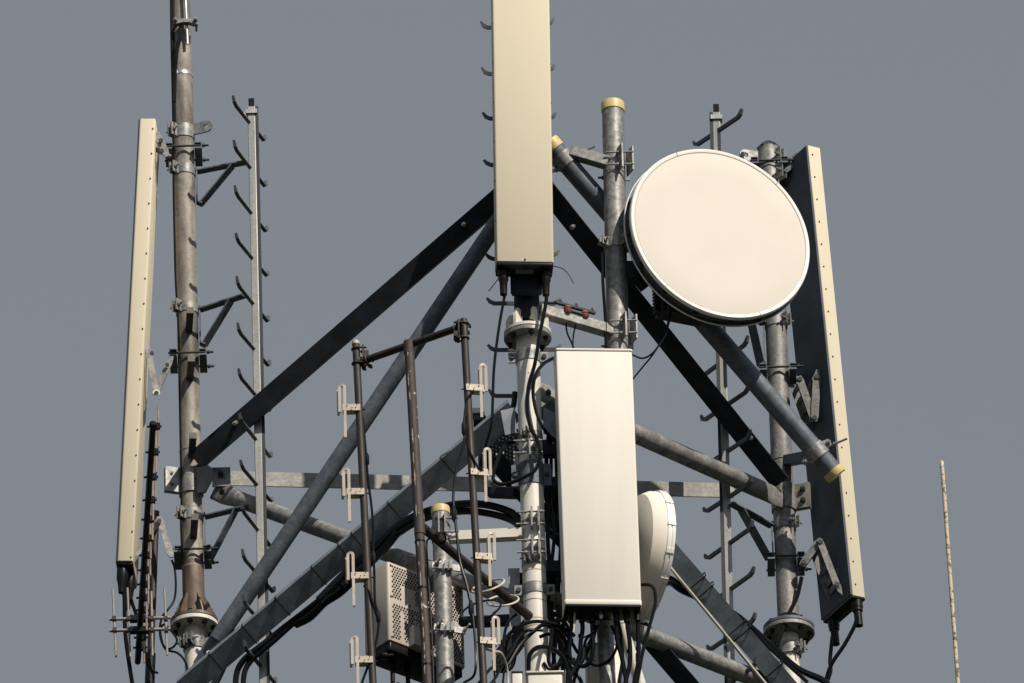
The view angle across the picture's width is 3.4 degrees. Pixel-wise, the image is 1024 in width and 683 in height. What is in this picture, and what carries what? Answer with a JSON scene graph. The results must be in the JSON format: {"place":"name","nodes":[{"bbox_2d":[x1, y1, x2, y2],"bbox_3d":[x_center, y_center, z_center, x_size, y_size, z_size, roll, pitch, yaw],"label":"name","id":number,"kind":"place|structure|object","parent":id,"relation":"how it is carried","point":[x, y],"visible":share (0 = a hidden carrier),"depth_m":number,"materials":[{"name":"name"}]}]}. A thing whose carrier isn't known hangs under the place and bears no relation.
{"place":"outdoors","nodes":[
{"label":"outdoors","id":0,"kind":"place"},
{"bbox_2d":[0,0,1023,682],"label":"sky","id":1,"kind":"structure","parent":0,"point":[378,141],"materials":[{"name":"grey"}]},
{"bbox_2d":[940,460,959,682],"bbox_3d":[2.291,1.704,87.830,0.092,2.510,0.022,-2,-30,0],"label":"whip antenna","id":2,"kind":"object","parent":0,"point":[950,581],"visible":1,"depth_m":88.12,"materials":[{"name":"paint"}]},
{"label":"ground","id":3,"kind":"structure","parent":0,"visible":0},
{"bbox_2d":[164,0,814,682],"bbox_3d":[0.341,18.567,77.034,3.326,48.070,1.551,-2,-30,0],"label":"lattice tower","id":4,"kind":"structure","parent":3,"relation":"on","point":[194,616],"depth_m":87.42,"materials":[{"name":"grey metal"}]},
{"bbox_2d":[109,405,170,682],"bbox_3d":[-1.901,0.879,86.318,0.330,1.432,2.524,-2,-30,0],"label":"yagi antenna","id":5,"kind":"object","parent":4,"relation":"attached to","point":[147,586],"visible":1,"depth_m":86.85,"materials":[{"name":"black metal"}]},
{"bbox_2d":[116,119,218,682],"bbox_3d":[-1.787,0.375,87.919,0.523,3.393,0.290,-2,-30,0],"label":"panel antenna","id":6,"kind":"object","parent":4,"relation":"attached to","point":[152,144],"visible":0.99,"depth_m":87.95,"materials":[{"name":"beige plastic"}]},
{"bbox_2d":[159,560,187,669],"bbox_3d":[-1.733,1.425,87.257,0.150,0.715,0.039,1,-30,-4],"label":"feeder cable","id":7,"kind":"object","parent":4,"relation":"attached to","point":[171,631],"visible":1,"depth_m":87.21,"materials":[{"name":"black rubber"}]},
{"bbox_2d":[172,102,183,563],"bbox_3d":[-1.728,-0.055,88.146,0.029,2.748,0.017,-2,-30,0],"label":"feeder cable","id":8,"kind":"object","parent":4,"relation":"attached to","point":[175,276],"visible":1,"depth_m":88.14,"materials":[{"name":"black rubber"}]},
{"bbox_2d":[170,0,197,122],"bbox_3d":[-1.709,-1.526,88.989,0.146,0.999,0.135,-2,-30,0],"label":"rod antenna","id":9,"kind":"object","parent":4,"relation":"attached to","point":[186,21],"visible":1,"depth_m":89.02,"materials":[{"name":"metal"}]},
{"bbox_2d":[177,70,192,76],"bbox_3d":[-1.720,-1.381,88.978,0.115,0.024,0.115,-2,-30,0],"label":"hose band","id":10,"kind":"object","parent":4,"relation":"attached to","point":[185,71],"visible":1,"depth_m":88.93,"materials":[{"name":"metal"}]},
{"bbox_2d":[167,95,277,682],"bbox_3d":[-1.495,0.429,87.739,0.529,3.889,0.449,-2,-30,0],"label":"climbing rail","id":11,"kind":"object","parent":4,"relation":"attached to","point":[251,117],"visible":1,"depth_m":88.01,"materials":[{"name":"metal"}]},
{"bbox_2d":[241,585,340,682],"bbox_3d":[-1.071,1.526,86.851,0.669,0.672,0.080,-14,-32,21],"label":"feeder cable","id":12,"kind":"object","parent":4,"relation":"attached to","point":[271,643],"visible":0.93,"depth_m":86.92,"materials":[{"name":"black rubber"}]},
{"bbox_2d":[233,541,371,682],"bbox_3d":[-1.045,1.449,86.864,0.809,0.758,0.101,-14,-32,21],"label":"feeder cable","id":13,"kind":"object","parent":4,"relation":"attached to","point":[244,659],"visible":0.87,"depth_m":86.92,"materials":[{"name":"black rubber"}]},
{"bbox_2d":[293,530,400,627],"bbox_3d":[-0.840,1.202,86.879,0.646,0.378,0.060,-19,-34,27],"label":"feeder cable","id":14,"kind":"object","parent":4,"relation":"attached to","point":[338,593],"visible":0.85,"depth_m":86.85,"materials":[{"name":"black rubber"}]},
{"bbox_2d":[364,562,464,682],"bbox_3d":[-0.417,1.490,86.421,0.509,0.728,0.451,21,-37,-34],"label":"radio unit","id":15,"kind":"object","parent":4,"relation":"attached to","point":[398,649],"visible":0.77,"depth_m":86.42,"materials":[{"name":"paint"}]},
{"bbox_2d":[316,500,520,602],"bbox_3d":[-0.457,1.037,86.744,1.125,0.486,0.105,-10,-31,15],"label":"feeder cable","id":16,"kind":"object","parent":4,"relation":"attached to","point":[331,586],"visible":0.81,"depth_m":86.79,"materials":[{"name":"black rubber"}]},
{"bbox_2d":[339,508,517,587],"bbox_3d":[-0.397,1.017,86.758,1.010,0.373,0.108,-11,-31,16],"label":"feeder cable","id":17,"kind":"object","parent":4,"relation":"attached to","point":[460,511],"visible":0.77,"depth_m":86.79,"materials":[{"name":"black rubber"}]},
{"bbox_2d":[337,318,532,682],"bbox_3d":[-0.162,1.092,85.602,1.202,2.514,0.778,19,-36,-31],"label":"dipole array","id":18,"kind":"object","parent":4,"relation":"attached to","point":[458,331],"visible":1,"depth_m":85.50,"materials":[{"name":"brown metal"}]},
{"bbox_2d":[490,613,516,682],"bbox_3d":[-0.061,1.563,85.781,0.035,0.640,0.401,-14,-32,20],"label":"feeder cable","id":19,"kind":"object","parent":18,"relation":"attached to","point":[503,645],"visible":1,"depth_m":85.87,"materials":[{"name":"black rubber"}]},
{"bbox_2d":[502,625,515,682],"bbox_3d":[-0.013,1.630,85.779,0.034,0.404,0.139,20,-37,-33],"label":"feeder cable","id":20,"kind":"object","parent":18,"relation":"attached to","point":[508,638],"visible":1,"depth_m":85.83,"materials":[{"name":"black rubber"}]},
{"bbox_2d":[477,628,543,682],"bbox_3d":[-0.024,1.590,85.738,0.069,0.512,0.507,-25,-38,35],"label":"feeder cable","id":21,"kind":"object","parent":18,"relation":"attached to","point":[501,663],"visible":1,"depth_m":85.84,"materials":[{"name":"black rubber"}]},
{"bbox_2d":[431,503,522,682],"bbox_3d":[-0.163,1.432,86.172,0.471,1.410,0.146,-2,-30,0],"label":"mounting pipe","id":22,"kind":"object","parent":4,"relation":"attached to","point":[443,568],"visible":0.94,"depth_m":86.29,"materials":[{"name":"metal"}]},
{"bbox_2d":[472,408,518,470],"bbox_3d":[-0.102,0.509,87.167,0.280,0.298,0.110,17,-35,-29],"label":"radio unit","id":23,"kind":"object","parent":4,"relation":"attached to","point":[510,455],"visible":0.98,"depth_m":87.14,"materials":[{"name":"black paint"}]},
{"bbox_2d":[496,619,523,667],"bbox_3d":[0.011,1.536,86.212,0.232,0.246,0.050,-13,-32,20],"label":"cable","id":24,"kind":"object","parent":4,"relation":"attached to","point":[515,634],"visible":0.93,"depth_m":86.20,"materials":[{"name":"black rubber"}]},
{"bbox_2d":[492,640,516,672],"bbox_3d":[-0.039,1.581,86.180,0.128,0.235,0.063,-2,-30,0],"label":"feeder cable","id":25,"kind":"object","parent":24,"relation":"attached to","point":[511,667],"visible":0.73,"depth_m":86.14,"materials":[{"name":"black rubber"}]},
{"bbox_2d":[511,391,516,407],"bbox_3d":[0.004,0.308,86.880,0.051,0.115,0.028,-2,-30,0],"label":"feeder cable","id":26,"kind":"object","parent":4,"relation":"attached to","point":[514,400],"visible":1,"depth_m":86.87,"materials":[{"name":"black rubber"}]},
{"bbox_2d":[508,568,520,629],"bbox_3d":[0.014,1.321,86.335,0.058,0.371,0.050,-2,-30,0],"label":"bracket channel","id":27,"kind":"object","parent":4,"relation":"attached to","point":[513,576],"visible":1,"depth_m":86.35,"materials":[{"name":"metal"}]},
{"bbox_2d":[479,0,553,485],"bbox_3d":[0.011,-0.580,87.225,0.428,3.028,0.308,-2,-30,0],"label":"panel antenna","id":28,"kind":"object","parent":4,"relation":"attached to","point":[522,158],"visible":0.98,"depth_m":87.26,"materials":[{"name":"beige plastic"}]},
{"bbox_2d":[511,671,522,682],"bbox_3d":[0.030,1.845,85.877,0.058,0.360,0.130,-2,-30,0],"label":"equipment cabinet","id":29,"kind":"object","parent":4,"relation":"attached to","point":[516,676],"visible":1,"depth_m":85.90,"materials":[{"name":"white metal"}]},
{"bbox_2d":[480,18,561,490],"bbox_3d":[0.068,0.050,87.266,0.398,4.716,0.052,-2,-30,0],"label":"climbing rail","id":30,"kind":"object","parent":4,"relation":"attached to","point":[492,258],"visible":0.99,"depth_m":87.39,"materials":[{"name":"metal"}]},
{"bbox_2d":[500,620,575,645],"bbox_3d":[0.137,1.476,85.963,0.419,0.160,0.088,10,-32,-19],"label":"feeder cable","id":31,"kind":"object","parent":4,"relation":"attached to","point":[517,627],"visible":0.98,"depth_m":85.95,"materials":[{"name":"black rubber"}]},
{"bbox_2d":[531,357,555,442],"bbox_3d":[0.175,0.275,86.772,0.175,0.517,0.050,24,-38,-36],"label":"feeder cable","id":32,"kind":"object","parent":4,"relation":"attached to","point":[546,432],"visible":1,"depth_m":86.71,"materials":[{"name":"black rubber"}]},
{"bbox_2d":[526,670,563,682],"bbox_3d":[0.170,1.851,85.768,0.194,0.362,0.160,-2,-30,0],"label":"equipment cabinet","id":33,"kind":"object","parent":4,"relation":"attached to","point":[557,676],"visible":1,"depth_m":85.78,"materials":[{"name":"white metal"}]},
{"bbox_2d":[526,645,572,682],"bbox_3d":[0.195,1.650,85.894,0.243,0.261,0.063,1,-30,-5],"label":"feeder cable","id":34,"kind":"object","parent":4,"relation":"attached to","point":[554,650],"visible":1,"depth_m":85.91,"materials":[{"name":"black rubber"}]},
{"bbox_2d":[544,435,555,670],"bbox_3d":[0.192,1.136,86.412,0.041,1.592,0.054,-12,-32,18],"label":"feeder cable","id":35,"kind":"object","parent":4,"relation":"attached to","point":[548,518],"visible":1,"depth_m":86.46,"materials":[{"name":"black rubber"}]},
{"bbox_2d":[544,499,557,533],"bbox_3d":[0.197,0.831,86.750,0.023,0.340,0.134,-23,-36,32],"label":"feeder cable","id":36,"kind":"object","parent":4,"relation":"attached to","point":[545,504],"visible":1,"depth_m":86.67,"materials":[{"name":"black rubber"}]},
{"bbox_2d":[545,524,558,542],"bbox_3d":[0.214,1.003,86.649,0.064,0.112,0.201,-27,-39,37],"label":"feeder cable","id":37,"kind":"object","parent":4,"relation":"attached to","point":[557,536],"visible":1,"depth_m":86.66,"materials":[{"name":"black rubber"}]},
{"bbox_2d":[539,632,565,670],"bbox_3d":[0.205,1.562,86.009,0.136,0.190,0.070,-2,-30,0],"label":"feeder cable","id":38,"kind":"object","parent":4,"relation":"attached to","point":[560,640],"visible":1,"depth_m":86.02,"materials":[{"name":"black rubber"}]},
{"bbox_2d":[549,439,556,670],"bbox_3d":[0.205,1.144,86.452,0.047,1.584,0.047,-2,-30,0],"label":"feeder cable","id":39,"kind":"object","parent":4,"relation":"attached to","point":[553,540],"visible":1,"depth_m":86.52,"materials":[{"name":"black rubber"}]},
{"bbox_2d":[546,575,560,581],"bbox_3d":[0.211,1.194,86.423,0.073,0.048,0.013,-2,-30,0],"label":"feeder cable","id":40,"kind":"object","parent":4,"relation":"attached to","point":[559,578],"visible":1,"depth_m":86.42,"materials":[{"name":"black rubber"}]},
{"bbox_2d":[547,614,562,668],"bbox_3d":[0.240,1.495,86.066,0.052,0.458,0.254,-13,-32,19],"label":"feeder cable","id":41,"kind":"object","parent":4,"relation":"attached to","point":[556,620],"visible":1,"depth_m":85.92,"materials":[{"name":"black rubber"}]},
{"bbox_2d":[548,618,568,670],"bbox_3d":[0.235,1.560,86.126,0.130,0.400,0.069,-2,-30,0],"label":"feeder cable","id":42,"kind":"object","parent":4,"relation":"attached to","point":[567,626],"visible":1,"depth_m":86.22,"materials":[{"name":"black rubber"}]},
{"bbox_2d":[554,442,564,682],"bbox_3d":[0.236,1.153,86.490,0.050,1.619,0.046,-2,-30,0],"label":"feeder cable","id":43,"kind":"object","parent":4,"relation":"attached to","point":[558,585],"visible":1,"depth_m":86.52,"materials":[{"name":"black rubber"}]},
{"bbox_2d":[547,611,575,622],"bbox_3d":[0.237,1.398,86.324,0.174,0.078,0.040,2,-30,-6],"label":"feeder cable","id":44,"kind":"object","parent":4,"relation":"attached to","point":[557,613],"visible":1,"depth_m":86.33,"materials":[{"name":"black rubber"}]},
{"bbox_2d":[560,619,583,682],"bbox_3d":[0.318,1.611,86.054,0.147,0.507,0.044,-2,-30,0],"label":"feeder cable","id":45,"kind":"object","parent":4,"relation":"attached to","point":[579,678],"visible":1,"depth_m":86.05,"materials":[{"name":"black rubber"}]},
{"bbox_2d":[564,631,590,653],"bbox_3d":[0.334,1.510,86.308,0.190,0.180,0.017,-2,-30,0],"label":"feeder cable","id":46,"kind":"object","parent":4,"relation":"attached to","point":[573,644],"visible":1,"depth_m":86.29,"materials":[{"name":"black rubber"}]},
{"bbox_2d":[542,443,615,682],"bbox_3d":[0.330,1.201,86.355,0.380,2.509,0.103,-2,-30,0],"label":"mounting pipe","id":47,"kind":"object","parent":4,"relation":"attached to","point":[605,639],"visible":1,"depth_m":86.16,"materials":[{"name":"metal"}]},
{"bbox_2d":[572,625,597,682],"bbox_3d":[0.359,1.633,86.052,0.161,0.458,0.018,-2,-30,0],"label":"feeder cable","id":48,"kind":"object","parent":47,"relation":"attached to","point":[577,670],"visible":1,"depth_m":86.08,"materials":[{"name":"black rubber"}]},
{"bbox_2d":[583,625,616,666],"bbox_3d":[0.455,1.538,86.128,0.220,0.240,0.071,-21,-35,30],"label":"feeder cable","id":49,"kind":"object","parent":47,"relation":"attached to","point":[608,660],"visible":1,"depth_m":86.06,"materials":[{"name":"black rubber"}]},
{"bbox_2d":[617,621,623,682],"bbox_3d":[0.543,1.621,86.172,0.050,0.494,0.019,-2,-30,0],"label":"feeder cable","id":50,"kind":"object","parent":47,"relation":"attached to","point":[622,646],"visible":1,"depth_m":86.21,"materials":[{"name":"black rubber"}]},
{"bbox_2d":[539,97,637,349],"bbox_3d":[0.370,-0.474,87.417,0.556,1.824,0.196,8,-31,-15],"label":"mounting pipe","id":51,"kind":"object","parent":4,"relation":"attached to","point":[613,165],"visible":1,"depth_m":87.47,"materials":[{"name":"metal"}]},
{"bbox_2d":[548,299,595,347],"bbox_3d":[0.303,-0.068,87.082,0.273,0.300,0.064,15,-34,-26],"label":"insulator bar","id":52,"kind":"object","parent":51,"relation":"attached to","point":[584,312],"visible":1,"depth_m":87.11,"materials":[{"name":"metal"}]},
{"bbox_2d":[600,252,607,348],"bbox_3d":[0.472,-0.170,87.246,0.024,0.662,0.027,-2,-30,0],"label":"feeder cable","id":53,"kind":"object","parent":51,"relation":"attached to","point":[603,297],"visible":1,"depth_m":87.26,"materials":[{"name":"black rubber"}]},
{"bbox_2d":[624,149,809,379],"bbox_3d":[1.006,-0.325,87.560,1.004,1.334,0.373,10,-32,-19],"label":"microwave dish","id":54,"kind":"object","parent":51,"relation":"attached to","point":[716,238],"visible":1,"depth_m":87.47,"materials":[{"name":"beige plastic"}]},
{"bbox_2d":[553,348,641,682],"bbox_3d":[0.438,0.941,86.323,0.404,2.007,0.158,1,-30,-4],"label":"panel antenna","id":55,"kind":"object","parent":4,"relation":"attached to","point":[597,494],"visible":1,"depth_m":86.33,"materials":[{"name":"beige plastic"}]},
{"bbox_2d":[495,623,566,672],"bbox_3d":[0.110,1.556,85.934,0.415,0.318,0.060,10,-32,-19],"label":"feeder cable","id":56,"kind":"object","parent":55,"relation":"attached to","point":[526,638],"visible":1,"depth_m":85.97,"materials":[{"name":"black rubber"}]},
{"bbox_2d":[637,583,656,682],"bbox_3d":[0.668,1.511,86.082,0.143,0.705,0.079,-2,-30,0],"label":"feeder cable","id":57,"kind":"object","parent":55,"relation":"attached to","point":[652,586],"visible":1,"depth_m":86.09,"materials":[{"name":"black rubber"}]},
{"bbox_2d":[585,643,622,682],"bbox_3d":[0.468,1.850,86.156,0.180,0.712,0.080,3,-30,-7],"label":"panel antenna","id":58,"kind":"object","parent":4,"relation":"attached to","point":[591,674],"visible":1,"depth_m":86.22,"materials":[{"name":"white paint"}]},
{"bbox_2d":[634,490,675,622],"bbox_3d":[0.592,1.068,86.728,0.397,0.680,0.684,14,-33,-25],"label":"microwave dish","id":59,"kind":"object","parent":4,"relation":"attached to","point":[657,523],"visible":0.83,"depth_m":86.50,"materials":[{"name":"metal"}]},
{"bbox_2d":[552,135,847,482],"bbox_3d":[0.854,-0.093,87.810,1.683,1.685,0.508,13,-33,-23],"label":"strut pipe","id":60,"kind":"object","parent":4,"relation":"attached to","point":[815,452],"visible":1,"depth_m":87.61,"materials":[{"name":"metal"}]},
{"bbox_2d":[671,567,766,682],"bbox_3d":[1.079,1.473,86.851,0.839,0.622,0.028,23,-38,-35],"label":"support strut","id":61,"kind":"object","parent":4,"relation":"attached to","point":[719,627],"visible":1,"depth_m":86.84,"materials":[{"name":"grey metal"}]},
{"bbox_2d":[669,575,808,682],"bbox_3d":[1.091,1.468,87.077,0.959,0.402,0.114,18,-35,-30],"label":"feeder cable","id":62,"kind":"object","parent":4,"relation":"attached to","point":[784,661],"visible":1,"depth_m":87.20,"materials":[{"name":"black rubber"}]},
{"bbox_2d":[666,579,830,682],"bbox_3d":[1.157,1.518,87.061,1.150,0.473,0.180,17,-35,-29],"label":"feeder cable","id":63,"kind":"object","parent":4,"relation":"attached to","point":[676,586],"visible":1,"depth_m":87.22,"materials":[{"name":"black rubber"}]},
{"bbox_2d":[692,104,807,682],"bbox_3d":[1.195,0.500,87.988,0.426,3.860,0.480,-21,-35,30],"label":"climbing rail","id":64,"kind":"object","parent":4,"relation":"attached to","point":[726,505],"visible":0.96,"depth_m":87.71,"materials":[{"name":"metal"}]},
{"bbox_2d":[776,576,802,646],"bbox_3d":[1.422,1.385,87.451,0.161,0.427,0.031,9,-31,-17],"label":"feeder cable","id":65,"kind":"object","parent":4,"relation":"attached to","point":[789,612],"visible":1,"depth_m":87.47,"materials":[{"name":"black rubber"}]},
{"bbox_2d":[750,145,864,680],"bbox_3d":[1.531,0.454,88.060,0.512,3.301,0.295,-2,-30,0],"label":"panel antenna","id":66,"kind":"object","parent":4,"relation":"attached to","point":[816,384],"visible":0.98,"depth_m":88.04,"materials":[{"name":"beige plastic"}]}
]}

